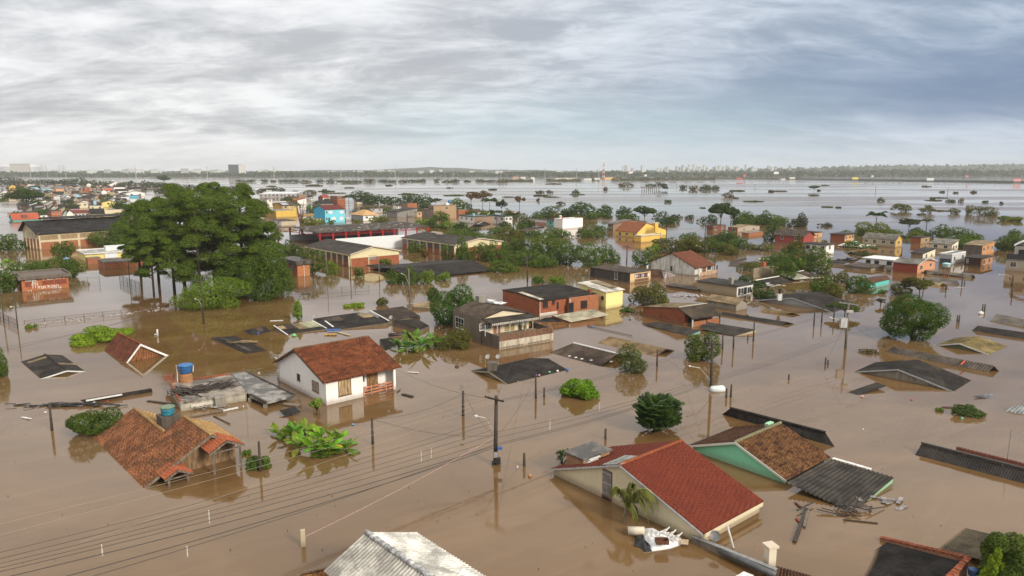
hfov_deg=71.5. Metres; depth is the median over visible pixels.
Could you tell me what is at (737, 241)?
bush
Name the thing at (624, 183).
plain bush
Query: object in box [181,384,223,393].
lumber pile
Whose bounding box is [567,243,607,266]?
round tree
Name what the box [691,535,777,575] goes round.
boundary wall
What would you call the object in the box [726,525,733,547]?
white pipe
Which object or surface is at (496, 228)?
bush
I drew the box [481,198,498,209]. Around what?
tree
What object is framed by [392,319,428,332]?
patched roof
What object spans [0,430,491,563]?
cable
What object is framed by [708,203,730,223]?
umbrella tree
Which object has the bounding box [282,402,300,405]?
grey panel
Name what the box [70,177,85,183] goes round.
round tree
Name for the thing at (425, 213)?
house
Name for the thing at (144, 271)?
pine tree
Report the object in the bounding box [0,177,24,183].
shore tree
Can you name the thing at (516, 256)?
bush
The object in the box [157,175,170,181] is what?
umbrella tree
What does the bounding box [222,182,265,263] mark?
pine tree
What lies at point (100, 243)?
bush
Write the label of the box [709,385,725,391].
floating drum
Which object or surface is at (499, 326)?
door
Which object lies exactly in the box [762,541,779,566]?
white post chimney
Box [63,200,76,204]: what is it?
round tree
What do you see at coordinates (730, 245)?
bush
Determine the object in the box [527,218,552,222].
house
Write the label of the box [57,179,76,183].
shore tree
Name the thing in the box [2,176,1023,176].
land
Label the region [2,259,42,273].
bush
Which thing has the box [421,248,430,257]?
open tree
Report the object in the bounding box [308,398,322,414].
papaya tree
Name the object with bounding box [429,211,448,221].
round tree
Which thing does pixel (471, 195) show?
open tree
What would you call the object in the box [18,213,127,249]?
warehouse
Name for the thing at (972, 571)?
water tank
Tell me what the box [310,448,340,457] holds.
creeper
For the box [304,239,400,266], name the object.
school block
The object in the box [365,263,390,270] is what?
school walkway
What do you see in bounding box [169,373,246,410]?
flat roofed house
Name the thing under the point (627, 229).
yellow tiled house
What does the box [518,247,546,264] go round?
round tree
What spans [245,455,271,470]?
bush
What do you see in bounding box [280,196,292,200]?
bush
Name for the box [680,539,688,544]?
cardboard
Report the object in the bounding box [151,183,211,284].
pine tree
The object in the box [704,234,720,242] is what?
bush
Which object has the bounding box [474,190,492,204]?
open tree
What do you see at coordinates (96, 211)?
house
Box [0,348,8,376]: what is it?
round tree
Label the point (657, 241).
bush
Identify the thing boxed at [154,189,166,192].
shore tree
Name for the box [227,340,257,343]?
board pile
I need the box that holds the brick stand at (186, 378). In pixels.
[179,373,192,382]
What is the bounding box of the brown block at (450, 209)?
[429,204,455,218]
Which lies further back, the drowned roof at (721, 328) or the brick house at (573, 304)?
the brick house at (573, 304)
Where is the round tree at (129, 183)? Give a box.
[123,180,135,186]
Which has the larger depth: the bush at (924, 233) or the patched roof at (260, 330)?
the bush at (924, 233)
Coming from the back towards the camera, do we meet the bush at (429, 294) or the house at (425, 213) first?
the house at (425, 213)
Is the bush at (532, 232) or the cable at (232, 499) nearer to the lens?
the cable at (232, 499)
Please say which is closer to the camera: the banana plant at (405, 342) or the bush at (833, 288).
the banana plant at (405, 342)
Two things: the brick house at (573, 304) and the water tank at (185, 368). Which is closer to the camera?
the water tank at (185, 368)
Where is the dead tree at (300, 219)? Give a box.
[295,203,304,224]
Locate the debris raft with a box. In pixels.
[5,402,127,407]
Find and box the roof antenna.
[225,368,261,397]
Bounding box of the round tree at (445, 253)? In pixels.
[440,243,452,259]
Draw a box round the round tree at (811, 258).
[786,247,833,272]
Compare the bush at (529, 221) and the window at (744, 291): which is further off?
the bush at (529, 221)
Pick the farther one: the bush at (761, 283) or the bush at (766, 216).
the bush at (766, 216)
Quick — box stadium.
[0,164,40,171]
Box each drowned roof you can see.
[472,221,489,225]
[520,226,543,230]
[534,317,562,321]
[550,342,626,365]
[642,322,699,334]
[651,269,662,277]
[661,270,677,277]
[699,322,755,335]
[722,312,792,324]
[723,407,833,446]
[728,260,768,267]
[754,276,792,284]
[760,308,798,314]
[766,566,810,575]
[778,270,820,279]
[886,347,998,371]
[923,270,975,277]
[923,277,959,284]
[940,528,1015,559]
[972,326,1023,338]
[990,313,1023,326]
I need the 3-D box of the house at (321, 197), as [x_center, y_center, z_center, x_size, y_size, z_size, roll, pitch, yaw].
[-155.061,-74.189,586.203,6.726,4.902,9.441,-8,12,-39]
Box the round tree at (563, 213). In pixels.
[560,208,573,217]
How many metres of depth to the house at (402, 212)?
372.39 m
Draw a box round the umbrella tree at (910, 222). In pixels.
[899,218,920,230]
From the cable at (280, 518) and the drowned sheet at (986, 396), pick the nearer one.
the cable at (280, 518)
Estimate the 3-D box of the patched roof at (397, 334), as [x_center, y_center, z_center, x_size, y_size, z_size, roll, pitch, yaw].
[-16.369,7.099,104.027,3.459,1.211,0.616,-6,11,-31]
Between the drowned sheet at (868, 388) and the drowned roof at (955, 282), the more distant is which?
the drowned roof at (955, 282)
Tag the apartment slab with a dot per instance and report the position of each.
(18, 168)
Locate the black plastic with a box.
[634,534,650,551]
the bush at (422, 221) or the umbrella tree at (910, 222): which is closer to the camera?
the umbrella tree at (910, 222)
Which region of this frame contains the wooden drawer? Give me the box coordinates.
[655,537,668,544]
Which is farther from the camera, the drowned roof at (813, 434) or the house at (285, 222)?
the house at (285, 222)
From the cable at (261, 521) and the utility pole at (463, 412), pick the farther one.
the utility pole at (463, 412)
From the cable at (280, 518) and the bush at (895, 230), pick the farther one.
the bush at (895, 230)
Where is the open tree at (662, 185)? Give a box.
[653,182,667,186]
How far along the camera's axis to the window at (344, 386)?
74.68 m
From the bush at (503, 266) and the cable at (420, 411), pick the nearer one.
the cable at (420, 411)
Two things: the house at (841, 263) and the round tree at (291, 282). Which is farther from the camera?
the house at (841, 263)
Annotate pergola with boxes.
[644,186,658,190]
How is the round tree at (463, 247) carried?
on the water
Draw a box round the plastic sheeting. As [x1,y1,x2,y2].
[487,299,506,303]
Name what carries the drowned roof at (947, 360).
on the water
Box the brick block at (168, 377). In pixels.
[164,374,173,380]
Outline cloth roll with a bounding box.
[628,526,644,535]
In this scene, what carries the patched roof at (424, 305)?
on the water
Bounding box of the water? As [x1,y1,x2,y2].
[0,177,1023,575]
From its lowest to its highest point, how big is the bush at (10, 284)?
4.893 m
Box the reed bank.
[997,215,1023,221]
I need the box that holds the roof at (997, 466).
[915,441,1023,483]
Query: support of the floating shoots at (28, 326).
on the water
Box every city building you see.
[181,169,188,173]
[193,169,200,175]
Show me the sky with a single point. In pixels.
(115, 85)
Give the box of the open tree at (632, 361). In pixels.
[615,342,647,372]
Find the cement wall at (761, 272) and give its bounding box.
[753,265,778,277]
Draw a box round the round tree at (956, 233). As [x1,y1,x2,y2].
[942,226,980,239]
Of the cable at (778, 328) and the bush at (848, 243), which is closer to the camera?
the cable at (778, 328)
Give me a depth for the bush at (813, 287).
138.55 m
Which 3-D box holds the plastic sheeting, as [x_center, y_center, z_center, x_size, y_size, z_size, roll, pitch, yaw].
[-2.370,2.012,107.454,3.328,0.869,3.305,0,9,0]
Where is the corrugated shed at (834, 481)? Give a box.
[787,457,892,507]
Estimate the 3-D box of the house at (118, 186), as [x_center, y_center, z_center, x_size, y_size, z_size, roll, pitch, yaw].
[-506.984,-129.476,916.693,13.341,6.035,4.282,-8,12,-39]
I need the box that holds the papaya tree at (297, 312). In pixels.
[292,299,302,319]
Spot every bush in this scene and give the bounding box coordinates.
[0,233,27,250]
[0,270,19,292]
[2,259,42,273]
[21,256,79,270]
[29,199,42,205]
[34,208,46,213]
[50,240,77,257]
[62,258,88,277]
[64,407,122,434]
[86,227,123,246]
[86,232,112,243]
[107,215,133,241]
[109,199,126,207]
[112,202,124,208]
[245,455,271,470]
[271,187,285,191]
[279,239,305,257]
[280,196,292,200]
[301,217,316,224]
[302,190,316,193]
[305,204,314,211]
[309,218,324,224]
[321,260,339,274]
[352,266,364,277]
[363,179,375,182]
[368,215,388,222]
[376,215,390,222]
[376,297,388,305]
[379,258,391,264]
[383,269,401,283]
[398,266,419,284]
[407,240,424,252]
[415,218,433,224]
[418,201,430,208]
[418,269,434,283]
[425,217,438,227]
[426,287,438,299]
[434,271,451,280]
[437,325,472,350]
[443,220,456,228]
[444,228,474,235]
[451,245,475,259]
[453,221,468,229]
[460,202,472,209]
[465,209,476,214]
[465,242,492,261]
[466,226,480,231]
[466,231,488,237]
[479,210,491,214]
[484,235,498,239]
[484,240,511,261]
[486,225,514,233]
[486,259,521,272]
[494,178,507,182]
[495,226,524,240]
[498,221,510,225]
[500,236,522,255]
[502,250,530,265]
[512,230,530,236]
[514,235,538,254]
[515,222,526,228]
[516,220,529,226]
[518,214,527,219]
[524,218,534,226]
[528,255,558,267]
[529,230,539,236]
[531,276,544,283]
[532,214,545,218]
[532,229,556,237]
[533,211,550,217]
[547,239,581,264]
[548,275,565,284]
[549,211,562,218]
[552,227,574,237]
[555,448,567,463]
[558,378,599,399]
[570,214,587,219]
[575,225,595,235]
[580,229,607,237]
[586,212,597,218]
[592,225,611,231]
[595,204,612,214]
[598,244,620,262]
[601,214,612,218]
[616,206,632,214]
[618,182,633,185]
[619,305,634,312]
[621,215,633,218]
[626,213,639,218]
[628,281,668,305]
[632,391,684,431]
[646,243,661,252]
[651,237,668,243]
[657,237,693,252]
[676,235,708,251]
[679,232,697,241]
[684,214,693,218]
[688,185,699,189]
[696,214,718,222]
[698,237,729,251]
[700,184,710,189]
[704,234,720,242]
[712,232,743,242]
[716,243,736,250]
[721,191,733,197]
[722,230,734,239]
[722,247,739,254]
[728,237,747,248]
[730,218,751,225]
[732,210,752,219]
[734,217,751,224]
[736,261,760,271]
[736,275,766,288]
[743,242,775,250]
[745,214,765,224]
[750,286,775,298]
[757,210,778,224]
[757,256,781,264]
[765,217,789,224]
[767,252,794,265]
[769,259,798,278]
[781,245,795,253]
[786,233,805,253]
[787,217,808,226]
[797,212,807,226]
[809,274,841,296]
[815,266,832,275]
[817,222,832,226]
[817,282,844,297]
[828,271,849,281]
[840,230,859,239]
[842,240,860,247]
[853,250,872,255]
[854,221,891,235]
[859,244,877,249]
[888,229,902,233]
[889,282,912,295]
[906,231,924,237]
[907,229,934,235]
[951,234,971,240]
[951,404,986,418]
[958,238,983,248]
[965,233,985,239]
[977,547,1008,575]
[993,234,1021,250]
[996,236,1023,250]
[1002,233,1023,240]
[1007,228,1021,235]
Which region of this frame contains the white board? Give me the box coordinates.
[86,394,121,401]
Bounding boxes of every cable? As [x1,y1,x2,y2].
[0,420,487,552]
[0,424,489,558]
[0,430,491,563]
[0,435,491,567]
[0,440,493,571]
[1,402,483,534]
[2,398,483,523]
[3,298,197,350]
[4,302,192,347]
[11,446,493,575]
[67,447,494,575]
[81,403,489,541]
[94,444,494,575]
[305,437,493,536]
[379,394,461,418]
[497,378,708,431]
[497,382,708,443]
[499,383,709,444]
[500,380,708,436]
[503,347,708,400]
[505,347,701,398]
[589,326,631,335]
[712,309,840,346]
[712,332,844,377]
[712,335,843,379]
[712,338,841,381]
[715,307,843,343]
[720,230,965,277]
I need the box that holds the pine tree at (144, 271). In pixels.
[121,227,174,296]
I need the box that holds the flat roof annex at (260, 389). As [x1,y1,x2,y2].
[213,371,294,407]
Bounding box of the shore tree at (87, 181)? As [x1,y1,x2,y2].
[80,180,100,184]
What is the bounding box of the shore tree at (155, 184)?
[143,182,165,187]
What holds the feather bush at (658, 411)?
in the water
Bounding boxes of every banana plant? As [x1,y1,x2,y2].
[267,422,290,439]
[276,421,309,439]
[283,429,311,458]
[293,435,334,453]
[294,417,321,435]
[305,422,331,440]
[315,434,342,450]
[323,427,358,444]
[335,438,360,455]
[389,336,406,352]
[394,334,419,352]
[403,328,426,343]
[407,332,432,351]
[414,333,440,350]
[425,331,446,344]
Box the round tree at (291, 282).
[267,251,295,295]
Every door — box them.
[367,372,377,388]
[493,323,500,333]
[504,322,514,331]
[568,302,573,312]
[687,316,691,324]
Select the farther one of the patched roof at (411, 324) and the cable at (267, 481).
the patched roof at (411, 324)
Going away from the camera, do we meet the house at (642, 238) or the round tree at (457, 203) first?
the house at (642, 238)
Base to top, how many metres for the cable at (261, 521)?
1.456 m
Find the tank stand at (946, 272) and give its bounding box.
[942,267,950,277]
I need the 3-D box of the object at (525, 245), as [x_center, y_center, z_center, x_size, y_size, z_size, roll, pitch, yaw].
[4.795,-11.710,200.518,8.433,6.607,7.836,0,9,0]
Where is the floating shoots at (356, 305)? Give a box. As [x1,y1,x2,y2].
[343,302,364,307]
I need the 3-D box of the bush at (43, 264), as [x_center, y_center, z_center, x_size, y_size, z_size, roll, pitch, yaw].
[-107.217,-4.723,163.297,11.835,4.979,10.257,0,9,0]
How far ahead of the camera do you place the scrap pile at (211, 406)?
72.43 m
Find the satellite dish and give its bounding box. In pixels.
[710,530,719,542]
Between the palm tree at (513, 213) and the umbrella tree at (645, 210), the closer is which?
the palm tree at (513, 213)
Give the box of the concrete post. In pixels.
[300,529,305,546]
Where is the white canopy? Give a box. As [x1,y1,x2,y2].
[736,571,753,575]
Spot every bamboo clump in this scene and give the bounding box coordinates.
[890,203,912,211]
[918,205,935,212]
[947,208,961,213]
[965,205,974,213]
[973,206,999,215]
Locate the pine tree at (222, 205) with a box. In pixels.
[187,189,262,281]
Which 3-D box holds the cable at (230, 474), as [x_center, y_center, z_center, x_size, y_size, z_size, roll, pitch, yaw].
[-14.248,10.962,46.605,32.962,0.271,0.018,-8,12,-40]
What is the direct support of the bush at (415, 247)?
on the water
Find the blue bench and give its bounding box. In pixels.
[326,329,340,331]
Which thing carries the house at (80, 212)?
on the water
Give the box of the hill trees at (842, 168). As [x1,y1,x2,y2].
[41,163,1023,173]
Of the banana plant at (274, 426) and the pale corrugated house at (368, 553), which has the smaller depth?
the pale corrugated house at (368, 553)
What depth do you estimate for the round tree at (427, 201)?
501.48 m
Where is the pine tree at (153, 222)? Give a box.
[134,197,203,293]
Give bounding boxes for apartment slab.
[9,164,30,172]
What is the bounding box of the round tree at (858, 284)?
[845,274,876,292]
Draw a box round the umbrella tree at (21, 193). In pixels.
[5,189,44,206]
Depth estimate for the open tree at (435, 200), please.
502.24 m
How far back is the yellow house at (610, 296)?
126.02 m
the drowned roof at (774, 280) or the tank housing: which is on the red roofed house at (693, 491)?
the tank housing
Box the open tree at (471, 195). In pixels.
[465,192,476,199]
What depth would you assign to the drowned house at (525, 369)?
85.05 m
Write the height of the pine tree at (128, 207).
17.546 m
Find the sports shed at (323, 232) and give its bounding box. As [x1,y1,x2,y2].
[276,222,429,240]
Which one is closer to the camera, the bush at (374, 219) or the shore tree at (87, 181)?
the bush at (374, 219)
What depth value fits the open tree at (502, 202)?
412.53 m
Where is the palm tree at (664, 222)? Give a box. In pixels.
[659,220,673,236]
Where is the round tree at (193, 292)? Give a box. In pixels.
[168,276,252,309]
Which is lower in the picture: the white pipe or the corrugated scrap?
the white pipe
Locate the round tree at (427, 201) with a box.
[412,193,431,204]
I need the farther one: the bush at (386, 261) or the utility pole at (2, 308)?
the bush at (386, 261)
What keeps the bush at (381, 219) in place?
on the water
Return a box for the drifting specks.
[27,293,990,568]
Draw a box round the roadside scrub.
[477,176,715,181]
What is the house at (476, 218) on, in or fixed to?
on the water
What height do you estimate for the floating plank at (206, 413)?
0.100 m
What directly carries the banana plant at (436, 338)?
on the water
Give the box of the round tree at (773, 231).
[761,223,781,240]
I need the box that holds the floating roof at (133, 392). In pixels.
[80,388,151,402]
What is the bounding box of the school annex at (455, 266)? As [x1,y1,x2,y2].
[377,259,492,277]
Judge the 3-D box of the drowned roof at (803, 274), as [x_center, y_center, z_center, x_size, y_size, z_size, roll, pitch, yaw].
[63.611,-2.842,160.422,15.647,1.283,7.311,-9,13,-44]
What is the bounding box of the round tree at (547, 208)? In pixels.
[540,205,559,216]
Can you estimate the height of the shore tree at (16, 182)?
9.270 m
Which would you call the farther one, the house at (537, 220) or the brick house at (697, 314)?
the house at (537, 220)
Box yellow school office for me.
[76,244,123,262]
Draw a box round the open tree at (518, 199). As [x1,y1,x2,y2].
[514,196,525,206]
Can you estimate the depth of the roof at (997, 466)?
58.30 m
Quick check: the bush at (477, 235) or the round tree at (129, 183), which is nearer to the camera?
the bush at (477, 235)
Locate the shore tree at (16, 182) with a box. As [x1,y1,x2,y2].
[8,180,37,184]
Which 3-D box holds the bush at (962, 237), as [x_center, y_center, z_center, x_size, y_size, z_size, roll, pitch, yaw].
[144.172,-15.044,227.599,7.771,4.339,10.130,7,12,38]
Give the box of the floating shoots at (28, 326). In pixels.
[24,323,38,328]
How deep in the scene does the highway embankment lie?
1662.37 m
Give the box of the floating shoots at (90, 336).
[68,325,134,347]
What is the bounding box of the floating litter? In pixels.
[23,307,166,325]
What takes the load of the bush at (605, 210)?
on the water
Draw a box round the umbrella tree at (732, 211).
[724,206,739,219]
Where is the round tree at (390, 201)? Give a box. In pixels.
[382,197,398,204]
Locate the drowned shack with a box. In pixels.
[21,354,84,378]
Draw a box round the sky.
[0,0,1023,171]
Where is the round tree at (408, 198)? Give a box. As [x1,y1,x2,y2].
[395,193,420,203]
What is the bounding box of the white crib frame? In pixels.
[656,527,682,541]
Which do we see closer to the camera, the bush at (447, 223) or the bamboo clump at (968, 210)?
the bush at (447, 223)
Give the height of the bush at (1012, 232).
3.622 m
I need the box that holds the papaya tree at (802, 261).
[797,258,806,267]
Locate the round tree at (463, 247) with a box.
[455,236,467,259]
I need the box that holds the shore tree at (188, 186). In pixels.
[178,184,194,187]
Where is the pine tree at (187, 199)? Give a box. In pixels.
[156,187,241,286]
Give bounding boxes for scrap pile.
[190,404,229,409]
[856,495,907,510]
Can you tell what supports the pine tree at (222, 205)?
on the water
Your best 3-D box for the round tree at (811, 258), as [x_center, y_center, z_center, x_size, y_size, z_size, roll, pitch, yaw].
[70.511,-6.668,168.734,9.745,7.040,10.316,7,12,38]
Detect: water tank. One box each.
[159,404,174,415]
[176,362,193,381]
[942,263,950,266]
[967,566,978,575]
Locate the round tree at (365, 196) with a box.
[351,190,376,203]
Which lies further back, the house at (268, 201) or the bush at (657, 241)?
the house at (268, 201)
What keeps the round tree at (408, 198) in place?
on the water
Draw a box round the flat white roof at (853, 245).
[837,243,875,247]
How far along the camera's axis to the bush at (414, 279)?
151.47 m
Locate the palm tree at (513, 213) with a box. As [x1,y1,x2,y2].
[507,212,519,225]
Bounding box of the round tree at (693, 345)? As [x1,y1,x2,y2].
[684,331,721,361]
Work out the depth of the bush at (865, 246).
214.58 m
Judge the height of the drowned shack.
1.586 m
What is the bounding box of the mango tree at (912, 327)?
[878,293,950,340]
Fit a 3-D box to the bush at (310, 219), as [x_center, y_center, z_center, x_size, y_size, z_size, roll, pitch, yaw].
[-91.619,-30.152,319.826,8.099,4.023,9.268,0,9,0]
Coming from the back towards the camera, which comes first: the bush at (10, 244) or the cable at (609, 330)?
the bush at (10, 244)
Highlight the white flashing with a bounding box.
[354,311,377,317]
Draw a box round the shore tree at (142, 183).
[138,180,152,186]
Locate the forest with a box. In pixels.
[0,169,1023,176]
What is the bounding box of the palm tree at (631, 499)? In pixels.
[608,482,657,524]
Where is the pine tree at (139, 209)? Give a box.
[115,196,186,282]
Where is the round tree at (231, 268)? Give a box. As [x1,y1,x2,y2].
[213,256,260,298]
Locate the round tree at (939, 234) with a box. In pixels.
[929,224,952,237]
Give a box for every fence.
[0,312,16,325]
[24,304,171,324]
[75,277,99,284]
[119,275,139,289]
[284,285,368,295]
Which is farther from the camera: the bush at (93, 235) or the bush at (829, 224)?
the bush at (829, 224)
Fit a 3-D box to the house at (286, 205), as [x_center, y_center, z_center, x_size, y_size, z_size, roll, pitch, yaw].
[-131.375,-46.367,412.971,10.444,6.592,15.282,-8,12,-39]
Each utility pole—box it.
[1,292,4,322]
[10,296,17,327]
[48,404,53,430]
[194,278,204,323]
[257,441,261,471]
[371,418,373,444]
[401,269,409,295]
[462,391,464,415]
[474,394,503,464]
[523,256,531,281]
[523,453,525,465]
[535,377,536,397]
[604,428,606,438]
[688,340,720,387]
[700,224,705,256]
[829,301,857,348]
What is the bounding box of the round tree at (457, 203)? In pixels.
[450,198,465,207]
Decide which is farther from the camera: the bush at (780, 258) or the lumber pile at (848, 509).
the bush at (780, 258)
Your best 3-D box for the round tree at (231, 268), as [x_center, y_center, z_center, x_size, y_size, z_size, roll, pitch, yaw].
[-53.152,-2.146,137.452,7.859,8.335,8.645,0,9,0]
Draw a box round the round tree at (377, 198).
[363,194,390,204]
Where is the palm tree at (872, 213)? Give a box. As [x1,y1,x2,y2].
[866,211,888,224]
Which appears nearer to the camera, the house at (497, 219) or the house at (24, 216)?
the house at (497, 219)
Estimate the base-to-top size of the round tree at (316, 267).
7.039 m
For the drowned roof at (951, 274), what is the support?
on the water
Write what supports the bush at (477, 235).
on the water
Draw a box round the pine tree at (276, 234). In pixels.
[243,221,292,283]
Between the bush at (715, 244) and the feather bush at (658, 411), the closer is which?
the feather bush at (658, 411)
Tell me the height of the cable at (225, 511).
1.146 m
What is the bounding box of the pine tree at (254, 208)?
[219,198,286,289]
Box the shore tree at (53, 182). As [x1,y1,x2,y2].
[45,180,66,183]
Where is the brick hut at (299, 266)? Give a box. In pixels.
[279,256,312,276]
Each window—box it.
[24,282,31,286]
[42,280,53,284]
[54,279,66,284]
[311,380,318,393]
[338,378,351,396]
[455,316,463,329]
[479,323,490,330]
[542,301,547,308]
[581,300,586,308]
[601,468,611,499]
[614,271,617,279]
[737,287,746,296]
[939,258,950,263]
[1010,262,1016,267]
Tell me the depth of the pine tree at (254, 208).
139.87 m
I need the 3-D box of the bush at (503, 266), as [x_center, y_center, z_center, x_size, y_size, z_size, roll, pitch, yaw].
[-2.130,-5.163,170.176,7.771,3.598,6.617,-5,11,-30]
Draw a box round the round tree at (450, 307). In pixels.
[428,284,474,325]
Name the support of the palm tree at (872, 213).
on the water
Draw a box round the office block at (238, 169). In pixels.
[228,165,245,173]
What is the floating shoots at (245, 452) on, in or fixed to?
on the water
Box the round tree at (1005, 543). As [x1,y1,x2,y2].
[977,531,1023,575]
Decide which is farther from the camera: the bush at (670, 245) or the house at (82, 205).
the house at (82, 205)
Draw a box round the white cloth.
[644,528,680,550]
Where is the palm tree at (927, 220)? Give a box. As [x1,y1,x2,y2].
[921,219,934,229]
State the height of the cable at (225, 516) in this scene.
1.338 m
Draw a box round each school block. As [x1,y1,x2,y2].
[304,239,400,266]
[400,231,503,255]
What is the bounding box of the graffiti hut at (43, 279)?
[12,268,70,291]
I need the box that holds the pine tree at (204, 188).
[176,181,240,279]
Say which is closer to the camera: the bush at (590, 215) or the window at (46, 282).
the window at (46, 282)
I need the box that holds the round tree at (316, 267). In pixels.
[298,246,325,273]
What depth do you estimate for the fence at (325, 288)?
140.99 m
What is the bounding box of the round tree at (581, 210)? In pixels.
[562,201,597,217]
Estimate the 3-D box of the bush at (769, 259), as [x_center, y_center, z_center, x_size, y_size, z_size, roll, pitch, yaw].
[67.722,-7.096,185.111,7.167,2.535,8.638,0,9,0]
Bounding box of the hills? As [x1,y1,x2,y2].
[9,164,1023,175]
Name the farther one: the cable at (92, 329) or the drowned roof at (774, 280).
the drowned roof at (774, 280)
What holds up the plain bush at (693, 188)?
on the water
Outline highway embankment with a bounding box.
[716,178,1023,182]
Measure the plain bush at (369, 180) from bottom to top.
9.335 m
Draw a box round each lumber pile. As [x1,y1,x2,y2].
[167,385,207,396]
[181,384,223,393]
[202,379,238,388]
[796,498,884,523]
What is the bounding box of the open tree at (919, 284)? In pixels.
[900,277,935,295]
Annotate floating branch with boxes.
[858,348,879,354]
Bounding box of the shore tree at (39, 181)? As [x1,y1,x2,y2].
[27,179,52,183]
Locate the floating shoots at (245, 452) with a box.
[241,449,250,455]
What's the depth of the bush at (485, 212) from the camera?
375.68 m
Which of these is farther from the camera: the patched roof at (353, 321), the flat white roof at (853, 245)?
the flat white roof at (853, 245)
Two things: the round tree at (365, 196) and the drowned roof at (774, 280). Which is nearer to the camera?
the drowned roof at (774, 280)
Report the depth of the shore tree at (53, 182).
1230.07 m
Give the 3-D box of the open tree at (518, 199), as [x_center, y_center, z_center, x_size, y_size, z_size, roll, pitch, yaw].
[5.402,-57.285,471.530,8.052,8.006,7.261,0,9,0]
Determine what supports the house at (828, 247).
on the water
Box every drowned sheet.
[849,382,885,394]
[974,394,994,398]
[1006,405,1023,413]
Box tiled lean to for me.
[300,568,328,575]
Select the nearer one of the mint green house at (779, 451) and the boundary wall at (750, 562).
the boundary wall at (750, 562)
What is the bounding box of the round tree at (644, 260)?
[632,248,659,265]
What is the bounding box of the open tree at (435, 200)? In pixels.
[427,198,441,202]
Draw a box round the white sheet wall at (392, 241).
[335,235,403,247]
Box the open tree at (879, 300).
[875,298,885,305]
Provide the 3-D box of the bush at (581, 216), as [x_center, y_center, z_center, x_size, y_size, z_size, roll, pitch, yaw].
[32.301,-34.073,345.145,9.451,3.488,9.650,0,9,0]
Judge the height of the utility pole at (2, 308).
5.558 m
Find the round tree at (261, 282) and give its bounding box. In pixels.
[241,238,287,301]
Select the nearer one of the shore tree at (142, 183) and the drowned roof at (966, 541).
the drowned roof at (966, 541)
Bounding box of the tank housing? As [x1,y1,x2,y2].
[564,441,611,464]
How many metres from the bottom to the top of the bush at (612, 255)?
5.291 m
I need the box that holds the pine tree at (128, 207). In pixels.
[113,202,140,275]
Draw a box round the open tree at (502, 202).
[496,199,507,210]
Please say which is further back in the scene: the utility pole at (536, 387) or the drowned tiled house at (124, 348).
the drowned tiled house at (124, 348)
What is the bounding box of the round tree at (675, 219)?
[666,217,679,222]
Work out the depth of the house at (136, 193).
664.50 m
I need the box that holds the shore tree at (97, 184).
[91,182,106,185]
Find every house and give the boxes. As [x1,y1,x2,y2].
[9,213,39,220]
[22,202,28,207]
[23,206,31,210]
[40,187,50,189]
[45,201,52,206]
[48,210,61,214]
[53,186,63,191]
[53,196,60,200]
[54,206,64,211]
[57,204,79,209]
[66,210,73,215]
[71,210,88,215]
[75,201,87,208]
[85,256,100,263]
[88,205,102,209]
[89,208,104,214]
[93,407,244,487]
[98,256,144,268]
[101,200,113,207]
[104,209,122,213]
[104,332,168,362]
[113,185,124,188]
[115,189,126,192]
[125,191,144,195]
[127,187,140,190]
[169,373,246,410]
[259,192,301,196]
[261,199,272,207]
[264,209,295,217]
[270,219,295,226]
[272,202,298,211]
[273,335,401,404]
[293,198,305,204]
[297,194,305,197]
[313,200,332,204]
[314,205,344,223]
[318,195,329,199]
[324,529,483,575]
[330,196,345,204]
[351,209,378,221]
[368,208,382,212]
[386,207,416,216]
[393,204,400,208]
[401,202,416,207]
[414,211,421,217]
[422,209,428,218]
[453,295,552,349]
[456,209,468,215]
[458,214,492,223]
[472,358,565,383]
[493,215,511,224]
[502,283,607,322]
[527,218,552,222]
[546,220,553,226]
[550,439,763,539]
[554,217,582,228]
[577,280,624,308]
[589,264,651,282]
[598,336,674,355]
[606,219,647,230]
[615,221,665,237]
[634,233,661,242]
[642,303,722,326]
[648,250,717,276]
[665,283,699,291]
[689,421,829,482]
[695,277,755,296]
[705,294,749,310]
[707,224,725,229]
[728,224,759,232]
[742,231,762,235]
[754,288,856,311]
[773,229,815,243]
[803,242,835,254]
[812,231,821,238]
[827,260,850,265]
[829,232,855,242]
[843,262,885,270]
[846,248,878,254]
[855,359,970,391]
[857,275,889,288]
[862,232,902,247]
[862,255,899,267]
[864,536,971,575]
[892,257,936,273]
[910,247,936,258]
[911,235,930,243]
[929,238,959,249]
[937,336,1006,354]
[939,250,965,264]
[963,240,994,254]
[964,254,994,265]
[1005,240,1023,271]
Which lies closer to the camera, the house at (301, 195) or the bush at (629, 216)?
the bush at (629, 216)
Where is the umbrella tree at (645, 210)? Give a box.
[633,205,656,219]
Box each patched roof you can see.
[211,336,266,353]
[244,326,270,334]
[273,321,326,334]
[313,312,387,329]
[369,306,419,323]
[380,337,395,349]
[388,332,405,337]
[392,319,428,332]
[407,301,432,309]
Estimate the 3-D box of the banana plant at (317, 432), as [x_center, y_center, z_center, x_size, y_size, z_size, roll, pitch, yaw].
[-17.161,13.069,63.762,2.762,2.185,2.781,4,10,24]
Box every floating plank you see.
[147,400,175,403]
[190,411,221,416]
[792,508,807,541]
[803,510,808,526]
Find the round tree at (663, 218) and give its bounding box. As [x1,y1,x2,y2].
[652,211,671,222]
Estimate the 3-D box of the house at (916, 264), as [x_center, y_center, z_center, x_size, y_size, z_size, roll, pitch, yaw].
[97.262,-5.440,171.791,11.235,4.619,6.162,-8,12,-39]
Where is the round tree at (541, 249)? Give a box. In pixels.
[531,233,561,259]
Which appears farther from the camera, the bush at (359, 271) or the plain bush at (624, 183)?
the plain bush at (624, 183)
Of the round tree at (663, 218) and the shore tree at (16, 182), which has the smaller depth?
the round tree at (663, 218)
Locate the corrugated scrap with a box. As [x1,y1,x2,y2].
[279,407,299,416]
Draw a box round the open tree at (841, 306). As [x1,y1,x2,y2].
[825,302,860,314]

